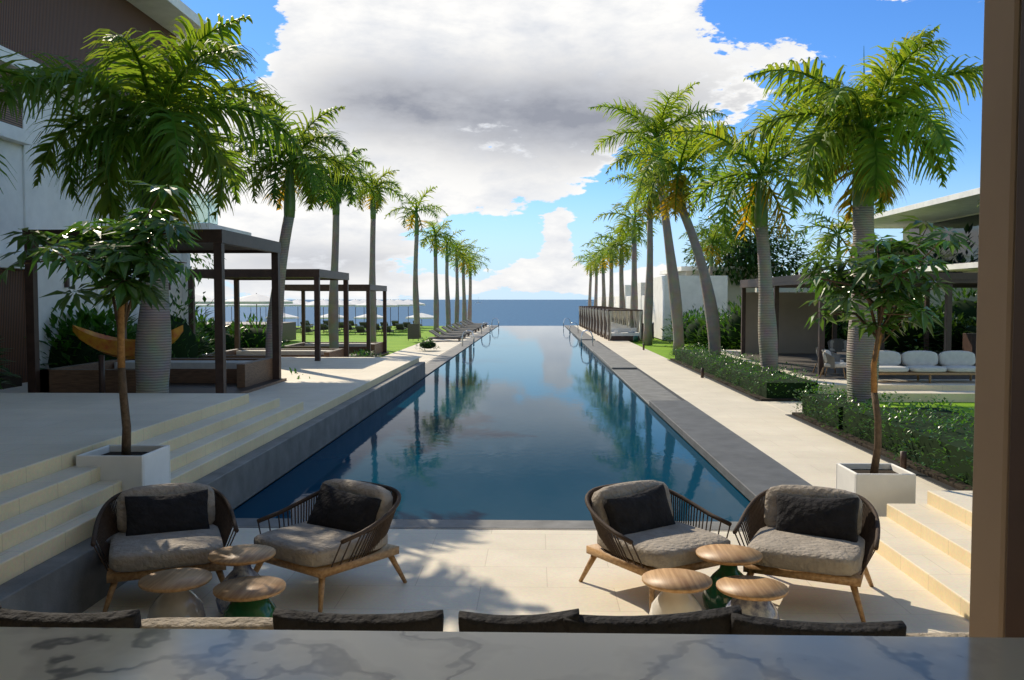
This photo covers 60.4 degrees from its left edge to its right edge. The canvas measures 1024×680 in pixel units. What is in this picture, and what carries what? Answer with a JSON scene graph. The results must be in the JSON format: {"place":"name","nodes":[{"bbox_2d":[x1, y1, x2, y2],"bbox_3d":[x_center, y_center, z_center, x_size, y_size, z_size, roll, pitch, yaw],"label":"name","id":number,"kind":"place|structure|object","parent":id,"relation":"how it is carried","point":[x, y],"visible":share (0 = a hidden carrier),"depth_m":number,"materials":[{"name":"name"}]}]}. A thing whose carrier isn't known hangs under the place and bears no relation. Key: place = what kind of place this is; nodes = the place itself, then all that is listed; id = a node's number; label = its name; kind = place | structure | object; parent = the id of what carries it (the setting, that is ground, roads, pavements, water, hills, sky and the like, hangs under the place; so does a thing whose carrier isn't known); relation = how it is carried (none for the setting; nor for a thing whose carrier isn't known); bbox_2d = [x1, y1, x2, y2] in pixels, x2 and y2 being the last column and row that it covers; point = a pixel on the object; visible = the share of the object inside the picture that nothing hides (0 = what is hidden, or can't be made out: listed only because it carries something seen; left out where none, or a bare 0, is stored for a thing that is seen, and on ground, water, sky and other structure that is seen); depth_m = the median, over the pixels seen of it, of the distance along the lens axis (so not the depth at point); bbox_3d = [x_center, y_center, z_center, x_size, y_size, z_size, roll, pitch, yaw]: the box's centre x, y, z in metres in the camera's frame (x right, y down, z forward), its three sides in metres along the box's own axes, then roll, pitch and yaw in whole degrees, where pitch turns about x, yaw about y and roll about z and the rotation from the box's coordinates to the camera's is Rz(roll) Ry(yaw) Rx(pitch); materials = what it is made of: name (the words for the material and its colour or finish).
{"place":"outdoors","nodes":[
{"label":"outdoors","id":0,"kind":"place"},
{"bbox_2d":[246,319,486,337],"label":"lounger mattress","id":1,"kind":"object","parent":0,"point":[472,326],"visible":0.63,"depth_m":71.70,"materials":[{"name":"white fabric"}]},
{"bbox_2d":[195,300,593,325],"bbox_3d":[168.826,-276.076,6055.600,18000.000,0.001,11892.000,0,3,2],"label":"sea","id":2,"kind":"structure","parent":0,"point":[530,312],"depth_m":280.38,"materials":[{"name":"liquid"}]},
{"bbox_2d":[0,605,968,636],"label":"sofa backs","id":3,"kind":"object","parent":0,"point":[731,620],"visible":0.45,"depth_m":3.70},
{"bbox_2d":[0,180,974,473],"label":"planter tree","id":4,"kind":"object","parent":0,"point":[141,266],"depth_m":9.34,"materials":[{"name":"green plant"}]},
{"bbox_2d":[0,325,975,632],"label":"paving","id":5,"kind":"structure","parent":0,"point":[236,449],"depth_m":9.73,"materials":[{"name":"beige stone"}]},
{"bbox_2d":[0,0,250,382],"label":"building","id":6,"kind":"structure","parent":5,"relation":"on","point":[61,28],"depth_m":21.54,"materials":[{"name":"white paint"}]},
{"bbox_2d":[22,229,388,392],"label":"cabanas","id":7,"kind":"object","parent":5,"relation":"on","point":[259,372],"visible":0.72,"depth_m":19.94,"materials":[{"name":"brown wood"}]},
{"bbox_2d":[114,343,373,368],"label":"daybed cushions","id":8,"kind":"object","parent":7,"relation":"on","point":[192,364],"visible":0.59,"depth_m":20.54,"materials":[{"name":"white fabric"}]},
{"bbox_2d":[73,325,637,392],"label":"garden objects","id":9,"kind":"object","parent":5,"relation":"on","point":[105,344],"visible":0.54,"depth_m":16.52,"materials":[{"name":"orange"}]},
{"bbox_2d":[147,565,778,618],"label":"side tables","id":10,"kind":"object","parent":5,"relation":"on","point":[188,603],"visible":0.26,"depth_m":6.72,"materials":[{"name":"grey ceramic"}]},
{"bbox_2d":[90,481,879,621],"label":"armchair frames","id":11,"kind":"structure","parent":5,"relation":"on","point":[688,578],"depth_m":7.40,"materials":[{"name":"brown wicker"}]},
{"bbox_2d":[109,479,864,575],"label":"armchair cushions","id":12,"kind":"object","parent":11,"relation":"on","point":[813,529],"visible":0.92,"depth_m":7.81,"materials":[{"name":"grey fabric"}]},
{"bbox_2d":[76,445,915,516],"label":"planters","id":13,"kind":"object","parent":5,"relation":"on","point":[145,465],"visible":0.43,"depth_m":9.45,"materials":[{"name":"white paint"}]},
{"bbox_2d":[0,0,1023,679],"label":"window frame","id":14,"kind":"object","parent":5,"relation":"on","point":[990,646],"depth_m":1.20,"materials":[{"name":"stone"}]},
{"bbox_2d":[48,261,976,367],"bbox_3d":[24.806,-2.140,47.276,97.110,5.103,38.146,-1,3,-25],"label":"shrub","id":15,"kind":"object","parent":5,"relation":"on","point":[968,308],"visible":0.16,"depth_m":37.99,"materials":[{"name":"green plant"}]},
{"bbox_2d":[462,318,593,346],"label":"pool handrails","id":16,"kind":"object","parent":5,"relation":"on","point":[498,327],"visible":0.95,"depth_m":48.83,"materials":[{"name":"silver metal"}]},
{"bbox_2d":[408,323,653,340],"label":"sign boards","id":17,"kind":"object","parent":5,"relation":"on","point":[413,331],"visible":0.62,"depth_m":54.97,"materials":[{"name":"brown wood"}]},
{"bbox_2d":[579,306,642,340],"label":"daybed cabanas","id":18,"kind":"object","parent":5,"relation":"on","point":[602,321],"visible":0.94,"depth_m":60.10,"materials":[{"name":"brown wood"}]},
{"bbox_2d":[614,322,906,469],"bbox_3d":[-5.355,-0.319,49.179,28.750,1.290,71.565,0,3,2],"label":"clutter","id":19,"kind":"object","parent":5,"relation":"on","point":[903,459],"visible":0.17,"depth_m":13.15,"materials":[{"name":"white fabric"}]},
{"bbox_2d":[598,188,979,374],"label":"buildings","id":20,"kind":"structure","parent":5,"relation":"on","point":[957,212],"depth_m":47.99,"materials":[{"name":"white paint"}]},
{"bbox_2d":[812,339,974,382],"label":"outdoor furniture frames","id":21,"kind":"structure","parent":5,"relation":"on","point":[833,357],"depth_m":25.47,"materials":[{"name":"brown wood"}]},
{"bbox_2d":[816,340,975,372],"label":"outdoor seat cushions","id":22,"kind":"object","parent":21,"relation":"on","point":[949,361],"visible":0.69,"depth_m":24.68,"materials":[{"name":"white fabric"}]},
{"bbox_2d":[0,1,982,402],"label":"palm","id":23,"kind":"object","parent":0,"point":[880,109],"depth_m":17.59,"materials":[{"name":"green plant"}]},
{"bbox_2d":[234,326,749,521],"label":"pool water","id":24,"kind":"structure","parent":0,"point":[529,423],"depth_m":15.72,"materials":[{"name":"blue liquid"}]},
{"bbox_2d":[181,0,984,299],"label":"sky","id":25,"kind":"structure","parent":0,"point":[485,103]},
{"bbox_2d":[282,326,974,416],"bbox_3d":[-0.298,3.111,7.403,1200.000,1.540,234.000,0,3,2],"label":"ground","id":26,"kind":"structure","parent":0,"point":[397,340],"depth_m":55.90,"materials":[{"name":"green plant"}]},
{"bbox_2d":[195,293,433,333],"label":"patio umbrellas","id":27,"kind":"object","parent":26,"relation":"on","point":[256,300],"visible":0.56,"depth_m":68.15,"materials":[{"name":"white fabric"}]},
{"bbox_2d":[206,322,487,341],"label":"lounger frames","id":28,"kind":"structure","parent":26,"relation":"on","point":[289,329],"depth_m":55.17,"materials":[{"name":"brown wood"}]},
{"bbox_2d":[0,190,977,389],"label":"shrub leaves","id":29,"kind":"object","parent":26,"relation":"on","point":[98,323],"visible":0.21,"depth_m":40.74,"materials":[{"name":"green plant"}]},
{"bbox_2d":[727,237,788,279],"bbox_3d":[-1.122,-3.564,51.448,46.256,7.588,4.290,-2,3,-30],"label":"tree","id":30,"kind":"object","parent":26,"relation":"on","point":[744,277],"visible":0.09,"depth_m":61.58,"materials":[{"name":"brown plant"}]},
{"bbox_2d":[668,343,974,488],"bbox_3d":[7.398,1.169,20.657,2.724,0.872,34.527,0,3,2],"label":"hedge","id":31,"kind":"object","parent":26,"relation":"on","point":[926,444],"depth_m":16.21,"materials":[{"name":"green plant"}]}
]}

